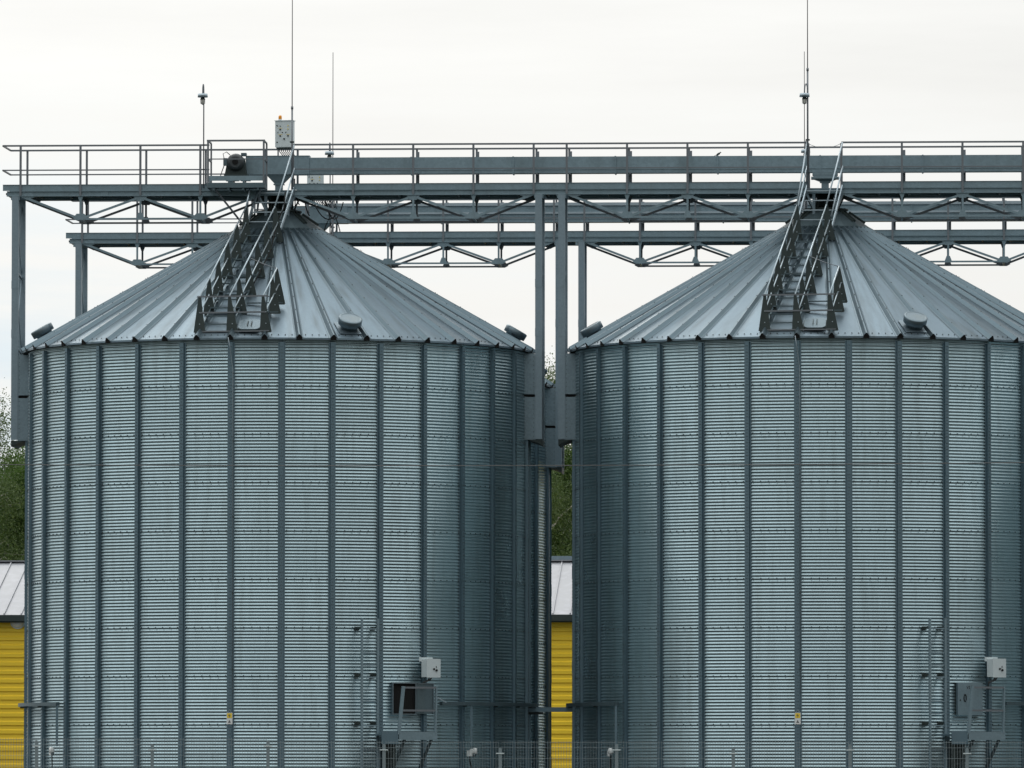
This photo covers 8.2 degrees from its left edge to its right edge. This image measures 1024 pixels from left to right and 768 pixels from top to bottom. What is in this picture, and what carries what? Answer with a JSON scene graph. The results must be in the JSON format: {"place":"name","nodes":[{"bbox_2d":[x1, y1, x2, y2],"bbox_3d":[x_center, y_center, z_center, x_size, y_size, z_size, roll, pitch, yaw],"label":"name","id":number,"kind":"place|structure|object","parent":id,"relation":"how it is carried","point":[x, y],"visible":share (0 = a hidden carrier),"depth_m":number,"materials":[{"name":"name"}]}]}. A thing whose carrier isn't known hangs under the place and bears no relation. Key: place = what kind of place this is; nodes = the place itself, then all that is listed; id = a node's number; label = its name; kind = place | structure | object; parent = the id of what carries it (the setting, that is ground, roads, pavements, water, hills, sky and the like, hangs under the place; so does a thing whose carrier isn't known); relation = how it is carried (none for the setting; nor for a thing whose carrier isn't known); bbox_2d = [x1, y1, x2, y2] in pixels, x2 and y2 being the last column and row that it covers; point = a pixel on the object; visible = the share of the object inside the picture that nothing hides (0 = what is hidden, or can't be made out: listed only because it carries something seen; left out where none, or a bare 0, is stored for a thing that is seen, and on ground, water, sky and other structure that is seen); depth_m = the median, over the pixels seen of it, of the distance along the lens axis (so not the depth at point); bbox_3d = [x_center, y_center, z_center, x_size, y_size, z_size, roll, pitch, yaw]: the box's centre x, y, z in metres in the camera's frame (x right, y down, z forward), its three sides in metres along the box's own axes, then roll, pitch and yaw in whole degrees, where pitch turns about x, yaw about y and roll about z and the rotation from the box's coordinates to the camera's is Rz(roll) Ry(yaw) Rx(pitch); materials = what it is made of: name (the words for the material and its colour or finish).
{"place":"outdoors","nodes":[
{"label":"outdoors","id":0,"kind":"place"},
{"bbox_2d":[0,462,1023,465],"bbox_3d":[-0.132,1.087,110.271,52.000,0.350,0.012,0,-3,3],"label":"power line","id":1,"kind":"object","parent":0,"point":[505,465],"visible":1,"depth_m":110.27,"materials":[{"name":"grey metal"}]},
{"bbox_2d":[0,0,1023,476],"label":"sky","id":2,"kind":"structure","parent":0,"point":[73,72],"materials":[{"name":"white"}]},
{"label":"gravel yard","id":3,"kind":"structure","parent":0,"visible":0},
{"bbox_2d":[0,377,24,559],"bbox_3d":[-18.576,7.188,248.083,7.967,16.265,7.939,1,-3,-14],"label":"birch tree","id":4,"kind":"object","parent":3,"relation":"on","point":[4,497],"visible":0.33,"depth_m":247.61,"materials":[{"name":"green plant"}]},
{"bbox_2d":[0,460,24,559],"bbox_3d":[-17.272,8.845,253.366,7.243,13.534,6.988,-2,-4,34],"label":"leafy tree","id":5,"kind":"object","parent":3,"relation":"on","point":[7,530],"visible":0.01,"depth_m":252.03,"materials":[{"name":"green plant"}]},
{"bbox_2d":[0,448,28,559],"bbox_3d":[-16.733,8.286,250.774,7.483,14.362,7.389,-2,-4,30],"label":"leafy tree","id":6,"kind":"object","parent":3,"relation":"on","point":[22,476],"visible":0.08,"depth_m":249.96,"materials":[{"name":"green plant"}]},
{"bbox_2d":[0,439,28,550],"bbox_3d":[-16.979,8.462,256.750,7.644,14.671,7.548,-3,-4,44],"label":"leafy tree","id":7,"kind":"object","parent":3,"relation":"on","point":[20,453],"visible":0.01,"depth_m":256.72,"materials":[{"name":"green plant"}]},
{"bbox_2d":[21,196,534,767],"bbox_3d":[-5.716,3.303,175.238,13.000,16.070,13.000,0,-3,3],"label":"grain silo","id":8,"kind":"object","parent":3,"relation":"on","point":[375,470],"visible":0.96,"depth_m":170.07,"materials":[{"name":"metal"}]},
{"bbox_2d":[11,197,28,448],"bbox_3d":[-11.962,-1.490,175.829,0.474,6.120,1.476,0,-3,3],"label":"support trestle","id":9,"kind":"object","parent":8,"relation":"attached to","point":[19,398],"visible":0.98,"depth_m":175.13,"materials":[{"name":"metal"}]},
{"bbox_2d":[31,322,53,338],"bbox_3d":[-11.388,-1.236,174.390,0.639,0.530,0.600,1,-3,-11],"label":"roof vent","id":10,"kind":"object","parent":8,"relation":"on","point":[42,331],"visible":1,"depth_m":174.16,"materials":[{"name":"metal"}]},
{"bbox_2d":[49,747,54,766],"bbox_3d":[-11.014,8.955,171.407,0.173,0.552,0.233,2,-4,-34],"label":"wall lamp","id":11,"kind":"object","parent":8,"relation":"attached to","point":[53,750],"visible":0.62,"depth_m":171.34,"materials":[{"name":"white plastic"}]},
{"bbox_2d":[227,711,232,723],"bbox_3d":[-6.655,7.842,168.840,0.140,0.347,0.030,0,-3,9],"label":"warning sign","id":12,"kind":"object","parent":8,"relation":"attached to","point":[229,718],"visible":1,"depth_m":168.83,"materials":[{"name":"yellow plastic"}]},
{"bbox_2d":[228,338,233,692],"bbox_3d":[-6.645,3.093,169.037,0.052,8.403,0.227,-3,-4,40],"label":"earth conduit","id":13,"kind":"object","parent":8,"relation":"attached to","point":[232,529],"visible":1,"depth_m":169.06,"materials":[{"name":"metal"}]},
{"bbox_2d":[194,145,294,332],"bbox_3d":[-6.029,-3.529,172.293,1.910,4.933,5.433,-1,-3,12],"label":"roof staircase","id":14,"kind":"structure","parent":8,"relation":"on","point":[276,296],"depth_m":171.33,"materials":[{"name":"metal"}]},
{"bbox_2d":[238,319,259,330],"bbox_3d":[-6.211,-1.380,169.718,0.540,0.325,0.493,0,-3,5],"label":"roof hatch","id":15,"kind":"object","parent":8,"relation":"on","point":[249,324],"visible":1,"depth_m":169.66,"materials":[{"name":"metal"}]},
{"bbox_2d":[18,702,536,745],"bbox_3d":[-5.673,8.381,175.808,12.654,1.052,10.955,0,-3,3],"label":"cable tray","id":16,"kind":"object","parent":8,"relation":"attached to","point":[463,704],"visible":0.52,"depth_m":171.38,"materials":[{"name":"metal"}]},
{"bbox_2d":[334,313,361,333],"bbox_3d":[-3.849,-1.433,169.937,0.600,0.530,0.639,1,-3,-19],"label":"roof vent","id":17,"kind":"object","parent":8,"relation":"on","point":[348,323],"visible":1,"depth_m":169.78,"materials":[{"name":"metal"}]},
{"bbox_2d":[354,618,378,767],"bbox_3d":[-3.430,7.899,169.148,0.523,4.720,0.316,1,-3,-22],"label":"wall ladder","id":18,"kind":"object","parent":8,"relation":"attached to","point":[376,628],"depth_m":169.07,"materials":[{"name":"metal"}]},
{"bbox_2d":[368,686,437,767],"bbox_3d":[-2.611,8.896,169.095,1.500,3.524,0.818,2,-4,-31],"label":"access platform","id":19,"kind":"structure","parent":8,"relation":"attached to","point":[390,736],"depth_m":168.90,"materials":[{"name":"metal"}]},
{"bbox_2d":[390,682,445,714],"bbox_3d":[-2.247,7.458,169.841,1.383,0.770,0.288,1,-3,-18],"label":"wall hatch","id":20,"kind":"object","parent":8,"relation":"attached to","point":[418,699],"depth_m":169.83,"materials":[{"name":"metal"}]},
{"bbox_2d":[417,683,445,713],"bbox_3d":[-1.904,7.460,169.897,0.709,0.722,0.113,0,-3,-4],"label":"door","id":21,"kind":"structure","parent":20,"relation":"in","point":[425,697],"depth_m":169.90,"materials":[{"name":"metal"}]},
{"bbox_2d":[419,657,440,682],"bbox_3d":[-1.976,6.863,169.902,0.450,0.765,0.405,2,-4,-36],"label":"control box","id":22,"kind":"object","parent":8,"relation":"attached to","point":[430,668],"visible":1,"depth_m":169.80,"materials":[{"name":"grey metal"}]},
{"bbox_2d":[467,748,476,767],"bbox_3d":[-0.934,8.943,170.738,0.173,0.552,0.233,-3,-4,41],"label":"wall lamp","id":23,"kind":"object","parent":8,"relation":"attached to","point":[470,752],"visible":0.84,"depth_m":170.71,"materials":[{"name":"metal"}]},
{"bbox_2d":[504,324,526,340],"bbox_3d":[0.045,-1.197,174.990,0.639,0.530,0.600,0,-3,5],"label":"roof vent","id":24,"kind":"object","parent":8,"relation":"on","point":[515,332],"visible":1,"depth_m":174.76,"materials":[{"name":"metal"}]},
{"bbox_2d":[524,195,544,447],"bbox_3d":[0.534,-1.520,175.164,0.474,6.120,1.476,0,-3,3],"label":"support trestle","id":25,"kind":"object","parent":8,"relation":"attached to","point":[534,401],"visible":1,"depth_m":174.41,"materials":[{"name":"metal"}]},
{"bbox_2d":[2,141,1023,223],"bbox_3d":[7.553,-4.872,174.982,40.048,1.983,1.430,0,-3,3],"label":"conveyor walkway","id":26,"kind":"structure","parent":25,"relation":"on","point":[962,191],"depth_m":174.98,"materials":[{"name":"metal"}]},
{"bbox_2d":[198,84,207,187],"bbox_3d":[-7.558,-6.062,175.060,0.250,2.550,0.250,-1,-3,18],"label":"walkway lamp","id":27,"kind":"object","parent":26,"relation":"attached to","point":[202,95],"visible":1,"depth_m":175.09,"materials":[{"name":"metal"}]},
{"bbox_2d":[207,139,267,223],"bbox_3d":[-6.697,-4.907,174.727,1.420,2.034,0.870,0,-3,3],"label":"drive platform","id":28,"kind":"structure","parent":26,"relation":"attached to","point":[230,186],"depth_m":174.34,"materials":[{"name":"metal"}]},
{"bbox_2d":[220,152,248,182],"bbox_3d":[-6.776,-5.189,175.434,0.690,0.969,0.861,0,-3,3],"label":"electric motor","id":29,"kind":"object","parent":28,"relation":"on","point":[235,167],"visible":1,"depth_m":175.19,"materials":[{"name":"paint"}]},
{"bbox_2d":[290,0,293,189],"bbox_3d":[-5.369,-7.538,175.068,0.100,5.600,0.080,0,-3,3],"label":"lightning rod","id":30,"kind":"object","parent":26,"relation":"attached to","point":[291,141],"visible":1,"depth_m":174.98,"materials":[{"name":"metal"}]},
{"bbox_2d":[254,179,343,282],"bbox_3d":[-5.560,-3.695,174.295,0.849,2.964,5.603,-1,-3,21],"label":"cable bundle","id":31,"kind":"object","parent":26,"relation":"hanging from","point":[295,212],"visible":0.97,"depth_m":175.23,"materials":[{"name":"black rubber"}]},
{"bbox_2d":[246,150,1021,189],"bbox_3d":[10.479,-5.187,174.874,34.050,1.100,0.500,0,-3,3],"label":"chain conveyor","id":32,"kind":"object","parent":26,"relation":"on","point":[821,168],"visible":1,"depth_m":175.10,"materials":[{"name":"metal"}]},
{"bbox_2d":[274,115,294,155],"bbox_3d":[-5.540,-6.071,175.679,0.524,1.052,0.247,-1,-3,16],"label":"control cabinet","id":33,"kind":"object","parent":32,"relation":"on","point":[282,134],"visible":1,"depth_m":175.61,"materials":[{"name":"grey metal"}]},
{"bbox_2d":[799,83,809,184],"bbox_3d":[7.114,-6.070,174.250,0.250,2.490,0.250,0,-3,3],"label":"walkway lamp","id":34,"kind":"object","parent":26,"relation":"attached to","point":[804,95],"visible":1,"depth_m":174.24,"materials":[{"name":"metal"}]},
{"bbox_2d":[806,0,809,187],"bbox_3d":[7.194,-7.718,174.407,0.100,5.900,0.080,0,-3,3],"label":"lightning rod","id":35,"kind":"object","parent":26,"relation":"attached to","point":[807,69],"visible":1,"depth_m":174.35,"materials":[{"name":"metal"}]},
{"bbox_2d":[529,707,571,714],"bbox_3d":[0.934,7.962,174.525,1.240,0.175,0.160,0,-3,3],"label":"cable duct","id":36,"kind":"object","parent":8,"relation":"attached to","point":[536,710],"visible":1,"depth_m":174.45,"materials":[{"name":"metal"}]},
{"bbox_2d":[0,556,571,767],"bbox_3d":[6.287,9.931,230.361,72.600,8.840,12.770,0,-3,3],"label":"storage hall","id":37,"kind":"structure","parent":3,"relation":"on","point":[12,593],"depth_m":225.51,"materials":[{"name":"metal"}]},
{"bbox_2d":[10,623,23,628],"bbox_3d":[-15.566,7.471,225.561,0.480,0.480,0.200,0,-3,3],"label":"bulkhead lamp","id":38,"kind":"object","parent":37,"relation":"attached to","point":[17,625],"visible":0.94,"depth_m":225.53,"materials":[{"name":"white plastic"}]},
{"bbox_2d":[531,378,554,767],"bbox_3d":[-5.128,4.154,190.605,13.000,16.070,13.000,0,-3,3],"label":"grain silo","id":39,"kind":"object","parent":3,"relation":"on","point":[541,592],"visible":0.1,"depth_m":188.94,"materials":[{"name":"metal"}]},
{"bbox_2d":[75,244,87,317],"bbox_3d":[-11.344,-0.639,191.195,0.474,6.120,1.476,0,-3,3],"label":"support trestle","id":40,"kind":"object","parent":39,"relation":"attached to","point":[81,280],"visible":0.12,"depth_m":190.63,"materials":[{"name":"metal"}]},
{"bbox_2d":[545,242,563,473],"bbox_3d":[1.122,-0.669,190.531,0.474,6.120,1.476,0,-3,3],"label":"support trestle","id":41,"kind":"object","parent":39,"relation":"attached to","point":[554,452],"visible":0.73,"depth_m":189.73,"materials":[{"name":"metal"}]},
{"bbox_2d":[65,197,1023,268],"bbox_3d":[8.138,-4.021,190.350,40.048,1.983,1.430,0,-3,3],"label":"conveyor walkway","id":42,"kind":"structure","parent":41,"relation":"on","point":[445,240],"depth_m":190.26,"materials":[{"name":"metal"}]},
{"bbox_2d":[254,204,308,216],"bbox_3d":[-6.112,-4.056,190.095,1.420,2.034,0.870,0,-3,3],"label":"drive platform","id":43,"kind":"structure","parent":42,"relation":"attached to","point":[255,209],"depth_m":189.73,"materials":[{"name":"metal"}]},
{"bbox_2d":[325,143,333,233],"bbox_3d":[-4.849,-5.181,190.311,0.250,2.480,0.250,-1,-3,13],"label":"walkway lamp","id":44,"kind":"object","parent":42,"relation":"attached to","point":[329,153],"visible":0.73,"depth_m":190.32,"materials":[{"name":"metal"}]},
{"bbox_2d":[321,200,339,233],"bbox_3d":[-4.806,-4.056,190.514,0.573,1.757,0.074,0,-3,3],"label":"cable bundle","id":45,"kind":"object","parent":42,"relation":"hanging from","point":[331,215],"visible":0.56,"depth_m":190.50,"materials":[{"name":"black rubber"}]},
{"bbox_2d":[332,119,334,227],"bbox_3d":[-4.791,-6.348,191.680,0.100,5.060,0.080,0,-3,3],"label":"lightning rod","id":46,"kind":"object","parent":42,"relation":"on","point":[332,146],"visible":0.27,"depth_m":191.67,"materials":[{"name":"metal"}]},
{"bbox_2d":[293,200,1020,237],"bbox_3d":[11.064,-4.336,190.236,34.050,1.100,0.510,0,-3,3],"label":"chain conveyor","id":47,"kind":"object","parent":42,"relation":"on","point":[575,209],"visible":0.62,"depth_m":190.47,"materials":[{"name":"metal"}]},
{"bbox_2d":[307,175,325,205],"bbox_3d":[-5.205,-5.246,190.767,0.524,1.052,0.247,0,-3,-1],"label":"control cabinet","id":48,"kind":"object","parent":47,"relation":"on","point":[315,178],"visible":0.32,"depth_m":190.68,"materials":[{"name":"grey metal"}]},
{"bbox_2d":[801,141,806,207],"bbox_3d":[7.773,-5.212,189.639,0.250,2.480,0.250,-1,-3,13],"label":"walkway lamp","id":49,"kind":"object","parent":42,"relation":"attached to","point":[802,150],"visible":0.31,"depth_m":189.66,"materials":[{"name":"metal"}]},
{"bbox_2d":[804,52,804,208],"bbox_3d":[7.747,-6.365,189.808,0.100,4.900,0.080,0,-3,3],"label":"lightning rod","id":50,"kind":"object","parent":42,"relation":"attached to","point":[804,112],"visible":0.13,"depth_m":189.83,"materials":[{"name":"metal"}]},
{"bbox_2d":[545,352,571,555],"bbox_3d":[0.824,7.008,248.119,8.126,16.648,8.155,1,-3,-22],"label":"birch tree","id":51,"kind":"object","parent":3,"relation":"on","point":[556,505],"visible":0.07,"depth_m":247.93,"materials":[{"name":"green plant"}]},
{"bbox_2d":[551,444,571,555],"bbox_3d":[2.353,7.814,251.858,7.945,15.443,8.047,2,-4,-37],"label":"leafy tree","id":52,"kind":"object","parent":3,"relation":"on","point":[568,473],"visible":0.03,"depth_m":251.07,"materials":[{"name":"green plant"}]},
{"bbox_2d":[551,454,571,551],"bbox_3d":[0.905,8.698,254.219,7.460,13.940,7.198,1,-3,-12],"label":"leafy tree","id":53,"kind":"object","parent":3,"relation":"on","point":[561,536],"visible":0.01,"depth_m":252.81,"materials":[{"name":"green plant"}]},
{"bbox_2d":[567,193,1023,767],"bbox_3d":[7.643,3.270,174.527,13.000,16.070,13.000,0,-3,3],"label":"grain silo","id":54,"kind":"object","parent":3,"relation":"on","point":[723,591],"visible":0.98,"depth_m":169.16,"materials":[{"name":"metal"}]},
{"bbox_2d":[558,194,575,447],"bbox_3d":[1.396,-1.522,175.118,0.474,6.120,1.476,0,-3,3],"label":"support trestle","id":55,"kind":"object","parent":54,"relation":"attached to","point":[566,398],"visible":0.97,"depth_m":174.36,"materials":[{"name":"metal"}]},
{"bbox_2d":[580,321,602,337],"bbox_3d":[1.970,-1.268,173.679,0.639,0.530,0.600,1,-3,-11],"label":"roof vent","id":56,"kind":"object","parent":54,"relation":"on","point":[592,329],"visible":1,"depth_m":173.45,"materials":[{"name":"metal"}]},
{"bbox_2d":[607,748,613,767],"bbox_3d":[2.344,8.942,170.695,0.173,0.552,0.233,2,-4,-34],"label":"wall lamp","id":57,"kind":"object","parent":54,"relation":"attached to","point":[609,751],"visible":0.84,"depth_m":170.63,"materials":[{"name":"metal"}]},
{"bbox_2d":[566,702,1023,744],"bbox_3d":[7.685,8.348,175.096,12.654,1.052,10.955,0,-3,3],"label":"cable tray","id":58,"kind":"object","parent":54,"relation":"attached to","point":[578,705],"visible":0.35,"depth_m":170.89,"materials":[{"name":"metal"}]},
{"bbox_2d":[795,336,800,692],"bbox_3d":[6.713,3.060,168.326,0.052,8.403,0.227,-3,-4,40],"label":"earth conduit","id":59,"kind":"object","parent":54,"relation":"attached to","point":[799,516],"visible":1,"depth_m":168.31,"materials":[{"name":"metal"}]},
{"bbox_2d":[795,710,800,723],"bbox_3d":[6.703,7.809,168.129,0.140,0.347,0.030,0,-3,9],"label":"warning sign","id":60,"kind":"object","parent":54,"relation":"attached to","point":[797,718],"visible":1,"depth_m":168.11,"materials":[{"name":"yellow plastic"}]},
{"bbox_2d":[759,142,847,331],"bbox_3d":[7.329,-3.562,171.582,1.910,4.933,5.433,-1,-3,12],"label":"roof staircase","id":61,"kind":"structure","parent":54,"relation":"on","point":[781,267],"depth_m":170.73,"materials":[{"name":"metal"}]},
{"bbox_2d":[803,318,826,328],"bbox_3d":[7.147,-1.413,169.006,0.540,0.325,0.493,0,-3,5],"label":"roof hatch","id":62,"kind":"object","parent":54,"relation":"on","point":[815,323],"visible":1,"depth_m":168.93,"materials":[{"name":"metal"}]},
{"bbox_2d":[898,311,927,332],"bbox_3d":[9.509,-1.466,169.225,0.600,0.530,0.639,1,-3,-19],"label":"roof vent","id":63,"kind":"object","parent":54,"relation":"on","point":[914,321],"visible":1,"depth_m":169.07,"materials":[{"name":"metal"}]},
{"bbox_2d":[921,618,946,767],"bbox_3d":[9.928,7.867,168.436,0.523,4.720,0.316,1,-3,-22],"label":"wall ladder","id":64,"kind":"object","parent":54,"relation":"attached to","point":[929,628],"depth_m":168.37,"materials":[{"name":"metal"}]},
{"bbox_2d":[955,682,982,714],"bbox_3d":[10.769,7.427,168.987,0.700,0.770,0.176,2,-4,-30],"label":"wall hatch","id":65,"kind":"object","parent":54,"relation":"attached to","point":[962,693],"depth_m":168.88,"materials":[{"name":"metal"}]},
{"bbox_2d":[956,682,982,714],"bbox_3d":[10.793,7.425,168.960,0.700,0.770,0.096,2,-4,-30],"label":"door","id":66,"kind":"structure","parent":65,"relation":"in","point":[962,689],"depth_m":168.87,"materials":[{"name":"metal"}]},
{"bbox_2d":[936,686,1004,767],"bbox_3d":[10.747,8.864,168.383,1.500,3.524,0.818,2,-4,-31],"label":"access platform","id":67,"kind":"structure","parent":54,"relation":"attached to","point":[961,736],"depth_m":168.16,"materials":[{"name":"metal"}]},
{"bbox_2d":[984,657,1005,689],"bbox_3d":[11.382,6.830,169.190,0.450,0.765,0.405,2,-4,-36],"label":"control box","id":68,"kind":"object","parent":54,"relation":"attached to","point":[996,667],"visible":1,"depth_m":169.08,"materials":[{"name":"grey metal"}]},
{"label":"ground","id":69,"kind":"structure","parent":0,"visible":0},
{"bbox_2d":[0,738,1023,767],"bbox_3d":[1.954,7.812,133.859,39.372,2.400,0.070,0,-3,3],"label":"fence","id":70,"kind":"object","parent":69,"relation":"on","point":[500,753],"visible":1,"depth_m":134.04,"materials":[{"name":"grey metal"}]},
{"bbox_3d":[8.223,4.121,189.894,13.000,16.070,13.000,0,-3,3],"label":"grain silo","id":71,"kind":"object","parent":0,"visible":0},
{"bbox_2d":[578,242,586,340],"bbox_3d":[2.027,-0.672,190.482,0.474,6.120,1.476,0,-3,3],"label":"support trestle","id":72,"kind":"object","parent":71,"relation":"attached to","point":[582,286],"visible":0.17,"depth_m":189.88,"materials":[{"name":"metal"}]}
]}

